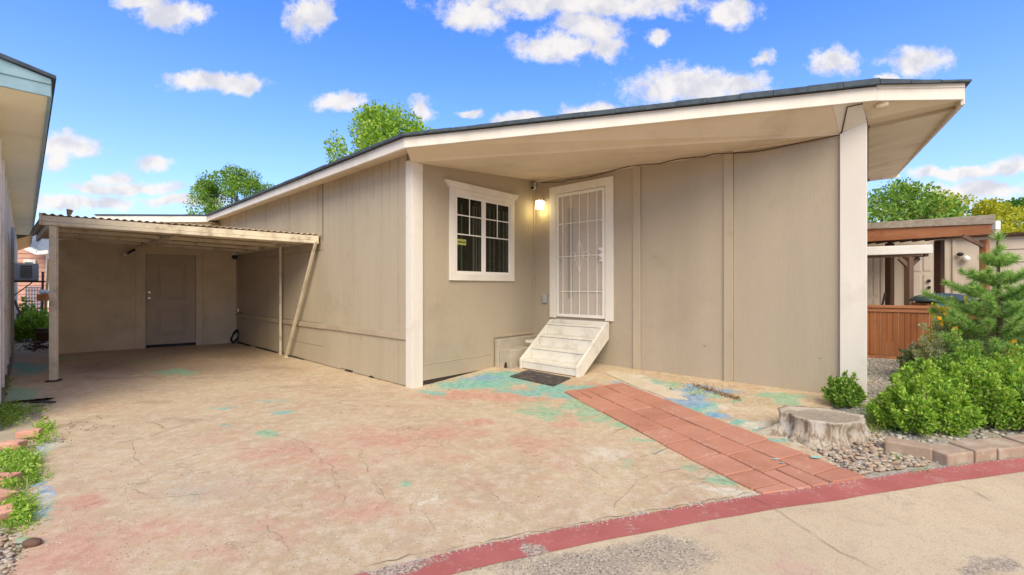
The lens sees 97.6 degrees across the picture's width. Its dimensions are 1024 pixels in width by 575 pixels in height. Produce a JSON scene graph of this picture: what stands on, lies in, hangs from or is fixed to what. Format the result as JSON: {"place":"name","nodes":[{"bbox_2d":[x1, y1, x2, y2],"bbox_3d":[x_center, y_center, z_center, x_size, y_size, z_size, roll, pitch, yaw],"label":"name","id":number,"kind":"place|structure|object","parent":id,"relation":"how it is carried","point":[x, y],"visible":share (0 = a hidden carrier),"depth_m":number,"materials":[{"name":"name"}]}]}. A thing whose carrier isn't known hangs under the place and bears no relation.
{"place":"outdoors","nodes":[
{"label":"outdoors","id":0,"kind":"place"},
{"bbox_2d":[0,408,33,431],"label":"grass","id":1,"kind":"structure","parent":0,"point":[2,422],"depth_m":4.18,"materials":[{"name":"green plant"}]},
{"bbox_2d":[18,235,48,312],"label":"pink house","id":2,"kind":"structure","parent":0,"point":[36,252],"depth_m":20.82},
{"bbox_2d":[23,259,35,263],"bbox_3d":[-22.376,-0.875,20.787,0.417,0.850,0.050,0,0,-25],"label":"window","id":3,"kind":"structure","parent":2,"relation":"in","point":[24,260],"depth_m":20.76,"materials":[{"name":"white paint"}]},
{"bbox_2d":[0,314,818,573],"bbox_3d":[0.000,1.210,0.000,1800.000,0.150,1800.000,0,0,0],"label":"ground","id":4,"kind":"structure","parent":0,"point":[8,433],"depth_m":4.33,"materials":[{"name":"soil"}]},
{"bbox_2d":[0,503,14,521],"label":"brick","id":5,"kind":"object","parent":4,"relation":"on","point":[4,512],"visible":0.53,"depth_m":2.42,"materials":[{"name":"brick"}]},
{"bbox_2d":[0,489,18,504],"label":"brick","id":6,"kind":"object","parent":4,"relation":"on","point":[4,492],"visible":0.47,"depth_m":2.62,"materials":[{"name":"brick"}]},
{"bbox_2d":[2,372,18,397],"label":"grass","id":7,"kind":"structure","parent":4,"relation":"on","point":[9,380],"depth_m":5.76,"materials":[{"name":"green plant"}]},
{"bbox_2d":[0,472,21,484],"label":"brick","id":8,"kind":"object","parent":4,"relation":"on","point":[13,474],"visible":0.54,"depth_m":2.90,"materials":[{"name":"brick"}]},
{"bbox_2d":[0,393,25,413],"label":"grass","id":9,"kind":"structure","parent":4,"relation":"on","point":[7,403],"depth_m":4.85,"materials":[{"name":"green plant"}]},
{"bbox_2d":[0,527,27,574],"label":"loose gravel","id":10,"kind":"structure","parent":4,"relation":"on","point":[8,561],"depth_m":2.14,"materials":[{"name":"beige gravel"}]},
{"bbox_2d":[0,439,27,449],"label":"brick","id":11,"kind":"object","parent":4,"relation":"on","point":[13,443],"visible":0.77,"depth_m":3.49,"materials":[{"name":"brick"}]},
{"bbox_2d":[14,300,21,314],"bbox_3d":[-11.854,0.765,10.843,0.493,0.937,0.050,0,0,10],"label":"leaning plank","id":12,"kind":"object","parent":4,"relation":"on","point":[17,308],"visible":0.24,"depth_m":10.86,"materials":[{"name":"grey wood"}]},
{"bbox_2d":[0,460,38,483],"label":"grass","id":13,"kind":"structure","parent":4,"relation":"on","point":[6,470],"depth_m":3.01,"materials":[{"name":"green plant"}]},
{"bbox_2d":[0,403,42,414],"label":"grass","id":14,"kind":"structure","parent":4,"relation":"on","point":[24,411],"depth_m":4.56,"materials":[{"name":"green plant"}]},
{"bbox_2d":[16,296,35,320],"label":"green shrub","id":15,"kind":"object","parent":4,"relation":"on","point":[25,307],"visible":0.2,"depth_m":13.26,"materials":[{"name":"green plant"}]},
{"bbox_2d":[0,442,54,475],"bbox_3d":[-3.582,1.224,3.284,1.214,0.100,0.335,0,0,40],"label":"grass","id":16,"kind":"structure","parent":4,"relation":"on","point":[29,457],"depth_m":3.20,"materials":[{"name":"green plant"}]},
{"bbox_2d":[0,53,55,403],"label":"neighbour home","id":17,"kind":"object","parent":4,"relation":"on","point":[26,95],"visible":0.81,"depth_m":5.50,"materials":[{"name":"beige wood"}]},
{"bbox_2d":[14,263,45,295],"bbox_3d":[-10.590,-0.157,9.816,0.750,0.727,0.500,0,0,43],"label":"window air conditioner","id":18,"kind":"object","parent":17,"relation":"attached to","point":[26,272],"depth_m":9.60,"materials":[{"name":"grey metal"}]},
{"bbox_2d":[15,428,42,438],"bbox_3d":[-4.089,1.234,3.796,0.145,0.055,0.082,0,0,-29],"label":"brick","id":19,"kind":"object","parent":4,"relation":"on","point":[19,434],"visible":0.8,"depth_m":3.77,"materials":[{"name":"brick"}]},
{"bbox_2d":[0,400,58,528],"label":"ground weeds","id":20,"kind":"object","parent":4,"relation":"on","point":[20,504],"visible":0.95,"depth_m":3.10,"materials":[{"name":"green plant"}]},
{"bbox_2d":[14,309,48,341],"bbox_3d":[-11.480,0.902,10.733,0.940,0.781,0.801,0,0,0],"label":"green shrub","id":21,"kind":"object","parent":4,"relation":"on","point":[26,325],"visible":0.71,"depth_m":10.56,"materials":[{"name":"green plant"}]},
{"bbox_2d":[16,339,48,351],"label":"dead leaves","id":22,"kind":"object","parent":4,"relation":"on","point":[37,345],"visible":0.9,"depth_m":9.42,"materials":[{"name":"brown plant"}]},
{"bbox_2d":[8,464,57,489],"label":"grass","id":23,"kind":"structure","parent":4,"relation":"on","point":[23,479],"depth_m":2.93,"materials":[{"name":"green plant"}]},
{"bbox_2d":[25,287,40,311],"bbox_3d":[-15.118,0.515,14.150,0.037,1.070,0.350,0,0,22],"label":"trellis","id":24,"kind":"object","parent":4,"relation":"on","point":[32,294],"visible":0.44,"depth_m":14.12,"materials":[{"name":"white paint"}]},
{"bbox_2d":[31,307,48,321],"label":"green shrub","id":25,"kind":"object","parent":4,"relation":"on","point":[45,311],"visible":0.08,"depth_m":12.34,"materials":[{"name":"green plant"}]},
{"bbox_2d":[34,328,48,340],"bbox_3d":[-11.030,1.110,10.606,0.374,0.280,0.384,0,0,0],"label":"wooden tub","id":26,"kind":"object","parent":4,"relation":"on","point":[42,334],"visible":0.51,"depth_m":10.46,"materials":[{"name":"brown wood"}]},
{"bbox_2d":[36,290,48,307],"bbox_3d":[-13.140,0.628,12.600,0.260,1.143,0.223,0,0,0],"label":"birdhouse","id":27,"kind":"object","parent":4,"relation":"on","point":[43,295],"visible":0.84,"depth_m":12.50,"materials":[{"name":"white paint"}]},
{"bbox_2d":[41,272,43,311],"bbox_3d":[-13.832,0.198,13.200,0.071,1.321,0.060,0,0,0],"label":"garden pole","id":28,"kind":"object","parent":4,"relation":"on","point":[42,288],"visible":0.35,"depth_m":13.18,"materials":[{"name":"black metal"}]},
{"bbox_2d":[45,259,48,313],"bbox_3d":[-13.700,0.009,13.200,0.146,1.700,0.060,0,0,0],"label":"garden pole","id":29,"kind":"object","parent":4,"relation":"on","point":[47,283],"visible":0.55,"depth_m":13.18,"materials":[{"name":"white wood"}]},
{"bbox_2d":[183,164,274,213],"bbox_3d":[-15.378,-2.827,25.051,5.328,8.191,5.132,0,0,0],"label":"leafy tree","id":30,"kind":"object","parent":4,"relation":"on","point":[239,182],"visible":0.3,"depth_m":24.34,"materials":[{"name":"green plant"}]},
{"bbox_2d":[323,99,432,163],"bbox_3d":[-6.847,-4.651,24.988,6.594,11.818,7.113,0,0,0],"label":"leafy tree","id":31,"kind":"object","parent":4,"relation":"on","point":[372,131],"visible":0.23,"depth_m":23.39,"materials":[{"name":"green plant"}]},
{"bbox_2d":[205,78,971,400],"bbox_3d":[1.530,-0.726,14.298,17.768,4.153,17.323,0,0,43],"label":"manufactured home","id":32,"kind":"object","parent":4,"relation":"on","point":[441,254],"visible":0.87,"depth_m":5.69,"materials":[{"name":"beige paint"}]},
{"bbox_2d":[444,179,518,280],"bbox_3d":[-0.394,-0.757,6.403,0.054,1.325,1.430,0,0,43],"label":"window","id":33,"kind":"structure","parent":32,"relation":"in","point":[481,219],"depth_m":6.37,"materials":[{"name":"white paint"}]},
{"bbox_2d":[531,182,536,189],"bbox_3d":[0.350,-1.621,7.156,0.070,0.131,0.118,0,0,24],"label":"security camera","id":34,"kind":"object","parent":32,"relation":"attached to","point":[534,186],"visible":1,"depth_m":7.15,"materials":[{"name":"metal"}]},
{"bbox_2d":[536,197,545,208],"bbox_3d":[0.447,-1.339,7.076,0.122,0.198,0.164,0,0,43],"label":"wall lantern","id":35,"kind":"object","parent":32,"relation":"attached to","point":[541,201],"depth_m":7.03,"materials":[{"name":"white glass"}]},
{"bbox_2d":[542,294,546,302],"bbox_3d":[0.511,0.172,7.080,0.080,0.135,0.073,0,0,43],"label":"outlet box","id":36,"kind":"object","parent":32,"relation":"attached to","point":[544,298],"visible":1,"depth_m":7.06,"materials":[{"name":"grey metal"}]},
{"bbox_2d":[559,190,601,314],"bbox_3d":[1.012,-0.496,6.653,0.863,1.883,0.044,0,0,43],"label":"entry door","id":37,"kind":"structure","parent":32,"relation":"in","point":[592,195],"depth_m":6.66,"materials":[{"name":"paint"}]},
{"bbox_2d":[556,187,604,318],"bbox_3d":[0.991,-0.493,6.631,0.851,1.877,0.059,0,0,43],"label":"security door","id":38,"kind":"structure","parent":32,"relation":"in","point":[601,251],"depth_m":6.60,"materials":[{"name":"white metal"}]},
{"bbox_2d":[541,103,862,182],"bbox_3d":[1.966,-1.626,5.751,0.291,0.204,4.077,0,0,-43],"label":"cable","id":39,"kind":"object","parent":32,"relation":"attached to","point":[724,153],"visible":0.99,"depth_m":5.21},
{"bbox_2d":[874,101,888,108],"bbox_3d":[3.483,-1.731,4.223,0.105,0.094,0.094,0,0,0],"label":"floodlight","id":40,"kind":"object","parent":32,"relation":"attached to","point":[881,105],"visible":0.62,"depth_m":4.21,"materials":[{"name":"white paint"}]},
{"bbox_2d":[867,174,969,222],"bbox_3d":[18.788,-2.081,22.198,5.866,6.700,5.632,0,0,0],"label":"leafy tree","id":41,"kind":"object","parent":4,"relation":"on","point":[901,210],"visible":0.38,"depth_m":20.83,"materials":[{"name":"green plant"}]},
{"bbox_2d":[900,210,947,220],"bbox_3d":[20.639,-1.349,22.553,3.531,5.244,3.357,0,0,24],"label":"leafy tree","id":42,"kind":"object","parent":4,"relation":"on","point":[923,215],"visible":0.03,"depth_m":22.40,"materials":[{"name":"green plant"}]},
{"bbox_2d":[868,232,1023,333],"bbox_3d":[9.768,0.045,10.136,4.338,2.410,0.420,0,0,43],"label":"beige house","id":43,"kind":"structure","parent":4,"relation":"on","point":[924,269],"depth_m":10.16,"materials":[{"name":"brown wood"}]},
{"bbox_2d":[868,258,880,304],"bbox_3d":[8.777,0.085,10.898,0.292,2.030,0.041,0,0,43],"label":"door","id":44,"kind":"structure","parent":43,"relation":"in","point":[874,264],"depth_m":10.86,"materials":[{"name":"beige paint"}]},
{"bbox_2d":[881,292,885,304],"bbox_3d":[7.257,0.242,8.749,0.452,0.299,0.040,0,0,-44],"label":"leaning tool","id":45,"kind":"object","parent":43,"relation":"attached to","point":[883,299],"visible":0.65,"depth_m":8.75,"materials":[{"name":"black metal"}]},
{"bbox_2d":[867,245,932,308],"bbox_3d":[6.839,0.146,8.420,1.417,1.908,0.971,0,0,31],"label":"pergola","id":46,"kind":"object","parent":43,"relation":"attached to","point":[908,259],"visible":0.61,"depth_m":7.88,"materials":[{"name":"white paint"}]},
{"bbox_2d":[914,247,933,333],"bbox_3d":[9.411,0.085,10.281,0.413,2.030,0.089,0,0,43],"label":"door","id":47,"kind":"structure","parent":43,"relation":"in","point":[924,268],"depth_m":10.26,"materials":[{"name":"beige paint"}]},
{"bbox_2d":[867,215,1000,304],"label":"porch roof","id":48,"kind":"structure","parent":43,"relation":"attached to","point":[890,233],"depth_m":8.50,"materials":[{"name":"brown wood"}]},
{"bbox_2d":[956,252,970,261],"bbox_3d":[9.876,-0.666,9.800,0.219,0.212,0.134,0,0,37],"label":"wall lamp","id":49,"kind":"object","parent":43,"relation":"attached to","point":[966,258],"visible":1,"depth_m":9.77,"materials":[{"name":"white glass"}]},
{"bbox_2d":[908,187,1016,232],"bbox_3d":[23.550,-2.053,24.038,4.375,6.634,4.301,0,0,33],"label":"yellow tree","id":50,"kind":"object","parent":4,"relation":"on","point":[983,207],"visible":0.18,"depth_m":22.83,"materials":[{"name":"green plant"}]},
{"bbox_2d":[959,201,1023,232],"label":"yellow tree","id":51,"kind":"object","parent":4,"relation":"on","point":[1018,218],"visible":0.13,"depth_m":23.94,"materials":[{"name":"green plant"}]},
{"bbox_2d":[966,197,1023,232],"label":"dark tree","id":52,"kind":"object","parent":4,"relation":"on","point":[1014,202],"visible":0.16,"depth_m":27.87,"materials":[{"name":"green plant"}]},
{"bbox_2d":[2,343,836,574],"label":"driveway","id":53,"kind":"structure","parent":0,"point":[174,397],"depth_m":3.24,"materials":[{"name":"concrete"}]},
{"bbox_2d":[0,504,48,539],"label":"grass","id":54,"kind":"structure","parent":53,"relation":"on","point":[8,523],"depth_m":2.36,"materials":[{"name":"green plant"}]},
{"bbox_2d":[0,474,57,526],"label":"grass","id":55,"kind":"structure","parent":53,"relation":"on","point":[24,494],"depth_m":2.61,"materials":[{"name":"green plant"}]},
{"bbox_2d":[21,537,42,547],"bbox_3d":[-2.328,1.238,2.174,0.088,0.042,0.055,0,0,0],"label":"stone","id":56,"kind":"object","parent":53,"relation":"on","point":[31,542],"visible":1,"depth_m":2.16,"materials":[{"name":"brown stone"}]},
{"bbox_2d":[17,430,63,450],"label":"grass","id":57,"kind":"structure","parent":53,"relation":"on","point":[41,440],"depth_m":3.62,"materials":[{"name":"green plant"}]},
{"bbox_2d":[30,419,58,439],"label":"grass","id":58,"kind":"structure","parent":53,"relation":"on","point":[56,433],"depth_m":3.93,"materials":[{"name":"green plant"}]},
{"bbox_2d":[59,240,237,353],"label":"shed","id":59,"kind":"structure","parent":53,"relation":"on","point":[111,297],"depth_m":9.16,"materials":[{"name":"beige paint"}]},
{"bbox_2d":[94,214,218,225],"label":"flat roof addition","id":60,"kind":"structure","parent":59,"relation":"on","point":[194,219],"depth_m":10.92,"materials":[{"name":"beige paint"}]},
{"bbox_2d":[146,254,195,344],"bbox_3d":[-7.191,0.252,9.462,0.835,1.872,0.075,0,0,-36],"label":"door","id":61,"kind":"structure","parent":59,"relation":"in","point":[170,279],"depth_m":9.45,"materials":[{"name":"beige paint"}]},
{"bbox_2d":[29,212,319,381],"bbox_3d":[-6.008,0.135,7.763,5.024,2.248,3.204,0,0,43],"label":"carport","id":62,"kind":"object","parent":53,"relation":"on","point":[54,229],"visible":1,"depth_m":6.95,"materials":[{"name":"wood"}]},
{"bbox_2d":[66,209,72,214],"bbox_3d":[-5.935,-1.014,6.004,0.095,0.085,0.020,0,0,0],"label":"roof vent","id":63,"kind":"object","parent":62,"relation":"on","point":[69,211],"visible":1,"depth_m":6.00,"materials":[{"name":"brown metal"}]},
{"bbox_2d":[123,249,134,256],"bbox_3d":[-7.660,-0.701,8.969,0.203,0.173,0.067,0,0,-36],"label":"bulb socket","id":64,"kind":"object","parent":62,"relation":"hanging from","point":[128,252],"visible":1,"depth_m":8.95,"materials":[{"name":"black rubber"}]},
{"bbox_2d":[232,252,237,258],"bbox_3d":[-6.183,-0.703,9.990,0.110,0.155,0.105,0,0,0],"label":"camera","id":65,"kind":"object","parent":62,"relation":"attached to","point":[234,255],"visible":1,"depth_m":9.95,"materials":[{"name":"black plastic"}]},
{"bbox_2d":[230,329,249,345],"bbox_3d":[-5.931,1.100,9.876,0.894,0.316,0.180,0,0,34],"label":"garden hose","id":66,"kind":"object","parent":53,"relation":"on","point":[236,339],"visible":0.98,"depth_m":10.04,"materials":[{"name":"black rubber"}]},
{"bbox_2d":[63,410,709,568],"bbox_3d":[-1.117,1.211,3.285,6.154,0.081,2.598,0,0,0],"label":"loose grit","id":67,"kind":"object","parent":53,"relation":"on","point":[306,501],"visible":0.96,"depth_m":2.55,"materials":[{"name":"gravel"}]},
{"bbox_2d":[47,348,743,443],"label":"leaf litter","id":68,"kind":"object","parent":53,"relation":"on","point":[707,389],"visible":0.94,"depth_m":4.79,"materials":[{"name":"plant"}]},
{"bbox_2d":[495,335,547,368],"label":"corner step block","id":69,"kind":"structure","parent":53,"relation":"on","point":[509,352],"depth_m":6.53,"materials":[{"name":"beige concrete"}]},
{"bbox_2d":[510,370,570,385],"bbox_3d":[0.353,1.161,5.784,0.420,0.042,0.817,0,0,-45],"label":"doormat","id":70,"kind":"object","parent":53,"relation":"on","point":[542,378],"visible":1,"depth_m":5.74,"materials":[{"name":"grey fabric"}]},
{"bbox_2d":[520,319,608,377],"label":"porch steps","id":71,"kind":"structure","parent":53,"relation":"on","point":[536,354],"depth_m":6.26,"materials":[{"name":"white paint"}]},
{"bbox_2d":[0,0,1023,225],"label":"sky","id":72,"kind":"structure","parent":0,"point":[150,96],"materials":[{"name":"blue"}]},
{"bbox_2d":[565,383,864,493],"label":"path","id":73,"kind":"structure","parent":0,"point":[757,463],"depth_m":3.47,"materials":[{"name":"red brick"}]},
{"bbox_2d":[451,471,1023,574],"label":"road","id":74,"kind":"structure","parent":0,"point":[975,526],"depth_m":2.19,"materials":[{"name":"concrete"}]},
{"bbox_2d":[354,458,1023,574],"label":"painted curb","id":75,"kind":"structure","parent":74,"relation":"on","point":[454,562],"depth_m":2.42,"materials":[{"name":"red paint"}]},
{"bbox_2d":[357,458,1022,573],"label":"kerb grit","id":76,"kind":"object","parent":75,"relation":"on","point":[521,537],"visible":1,"depth_m":2.46,"materials":[{"name":"red gravel"}]},
{"bbox_2d":[819,354,1022,478],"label":"gravel ground","id":77,"kind":"structure","parent":0,"point":[933,464],"depth_m":3.50,"materials":[{"name":"grey gravel"}]},
{"bbox_2d":[753,405,872,448],"bbox_3d":[2.474,1.106,3.621,0.985,0.204,0.608,0,0,0],"label":"tree stump","id":78,"kind":"object","parent":77,"relation":"on","point":[815,427],"visible":0.98,"depth_m":3.48,"materials":[{"name":"beige wood"}]},
{"bbox_2d":[820,369,868,407],"bbox_3d":[3.146,0.956,4.261,0.384,0.351,0.326,0,0,-33],"label":"leafy shrub","id":79,"kind":"object","parent":77,"relation":"on","point":[846,391],"visible":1,"depth_m":4.21,"materials":[{"name":"green plant"}]},
{"bbox_2d":[811,431,930,474],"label":"river stones","id":80,"kind":"object","parent":77,"relation":"on","point":[864,458],"visible":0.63,"depth_m":3.15,"materials":[{"name":"grey stone"}]},
{"bbox_2d":[852,403,906,436],"bbox_3d":[3.203,1.073,3.787,0.920,0.231,0.647,0,0,-20],"label":"grass tuft","id":81,"kind":"object","parent":77,"relation":"on","point":[874,422],"visible":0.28,"depth_m":3.69,"materials":[{"name":"green plant"}]},
{"bbox_2d":[890,452,913,464],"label":"weeds","id":82,"kind":"object","parent":77,"relation":"on","point":[899,456],"visible":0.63,"depth_m":3.14,"materials":[{"name":"beige plant"}]},
{"bbox_2d":[885,437,932,461],"bbox_3d":[2.845,1.161,3.215,0.254,0.111,0.124,0,0,45],"label":"edging stone","id":83,"kind":"object","parent":77,"relation":"on","point":[916,449],"visible":0.76,"depth_m":3.18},
{"bbox_2d":[896,342,925,367],"bbox_3d":[5.065,0.899,5.629,0.358,0.449,0.363,0,0,43],"label":"variegated shrub","id":84,"kind":"object","parent":77,"relation":"on","point":[906,355],"visible":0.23,"depth_m":5.63,"materials":[{"name":"green plant"}]},
{"bbox_2d":[864,359,987,436],"bbox_3d":[3.306,0.861,3.635,0.807,0.614,0.626,0,0,0],"label":"leafy shrub","id":85,"kind":"object","parent":77,"relation":"on","point":[903,403],"visible":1,"depth_m":3.49,"materials":[{"name":"green plant"}]},
{"bbox_2d":[915,465,941,477],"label":"weeds","id":86,"kind":"object","parent":77,"relation":"on","point":[925,470],"visible":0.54,"depth_m":2.92,"materials":[{"name":"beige plant"}]},
{"bbox_2d":[867,305,1014,359],"bbox_3d":[6.419,0.698,6.589,2.156,0.845,0.145,0,0,36],"label":"wooden fence","id":87,"kind":"object","parent":77,"relation":"on","point":[892,330],"visible":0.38,"depth_m":6.92,"materials":[{"name":"brown wood"}]},
{"bbox_2d":[908,293,975,305],"bbox_3d":[7.104,0.595,7.400,0.882,1.010,0.504,0,0,0],"label":"covered grill","id":88,"kind":"object","parent":77,"relation":"on","point":[921,301],"visible":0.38,"depth_m":7.27,"materials":[{"name":"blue fabric"}]},
{"bbox_2d":[887,327,1000,383],"bbox_3d":[4.141,0.739,4.226,0.992,0.749,0.776,0,0,0],"label":"leafy shrub","id":89,"kind":"object","parent":77,"relation":"on","point":[961,354],"visible":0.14,"depth_m":4.18,"materials":[{"name":"green plant"}]},
{"bbox_2d":[920,295,969,342],"bbox_3d":[5.740,0.600,5.902,0.570,1.002,0.487,0,0,0],"label":"flowering plant","id":90,"kind":"object","parent":77,"relation":"on","point":[942,309],"visible":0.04,"depth_m":5.93,"materials":[{"name":"yellow plant"}]},
{"bbox_2d":[932,443,973,466],"bbox_3d":[3.007,1.161,3.097,0.210,0.116,0.173,0,0,-8],"label":"edging stone","id":91,"kind":"object","parent":77,"relation":"on","point":[947,454],"visible":0.62,"depth_m":3.03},
{"bbox_2d":[911,302,1006,366],"bbox_3d":[5.002,0.625,5.024,0.915,0.965,0.592,0,0,7],"label":"silvery shrub","id":92,"kind":"object","parent":77,"relation":"on","point":[936,348],"visible":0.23,"depth_m":5.03,"materials":[{"name":"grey plant"}]},
{"bbox_2d":[909,356,1023,430],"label":"leafy shrub","id":93,"kind":"object","parent":77,"relation":"on","point":[987,384],"visible":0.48,"depth_m":3.52,"materials":[{"name":"green plant"}]},
{"bbox_2d":[919,228,1023,363],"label":"pine tree","id":94,"kind":"object","parent":77,"relation":"on","point":[995,313],"visible":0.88,"depth_m":4.70,"materials":[{"name":"green plant"}]},
{"bbox_2d":[937,309,1020,354],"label":"yellow blossoms","id":95,"kind":"object","parent":94,"relation":"attached to","point":[940,318],"visible":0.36,"depth_m":4.88,"materials":[{"name":"plant"}]},
{"bbox_2d":[949,439,996,462],"bbox_3d":[3.212,1.146,3.124,0.180,0.124,0.174,0,0,-7],"label":"edging stone","id":96,"kind":"object","parent":77,"relation":"on","point":[983,452],"visible":0.54,"depth_m":3.05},
{"bbox_2d":[973,437,1023,459],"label":"edging stone","id":97,"kind":"object","parent":77,"relation":"on","point":[1007,448],"visible":0.62,"depth_m":3.08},
{"bbox_2d":[975,322,1022,359],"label":"silvery shrub","id":98,"kind":"object","parent":77,"relation":"on","point":[1005,339],"visible":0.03,"depth_m":5.09,"materials":[{"name":"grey plant"}]},
{"bbox_2d":[977,343,1023,372],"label":"leafy shrub","id":99,"kind":"object","parent":77,"relation":"on","point":[996,357],"visible":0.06,"depth_m":4.21,"materials":[{"name":"green plant"}]},
{"bbox_2d":[982,371,1023,429],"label":"leafy shrub","id":100,"kind":"object","parent":77,"relation":"on","point":[1021,425],"visible":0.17,"depth_m":3.47,"materials":[{"name":"green plant"}]},
{"bbox_2d":[1004,434,1023,443],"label":"edging stone","id":101,"kind":"object","parent":77,"relation":"on","point":[1018,438],"visible":0.47,"depth_m":3.20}
]}

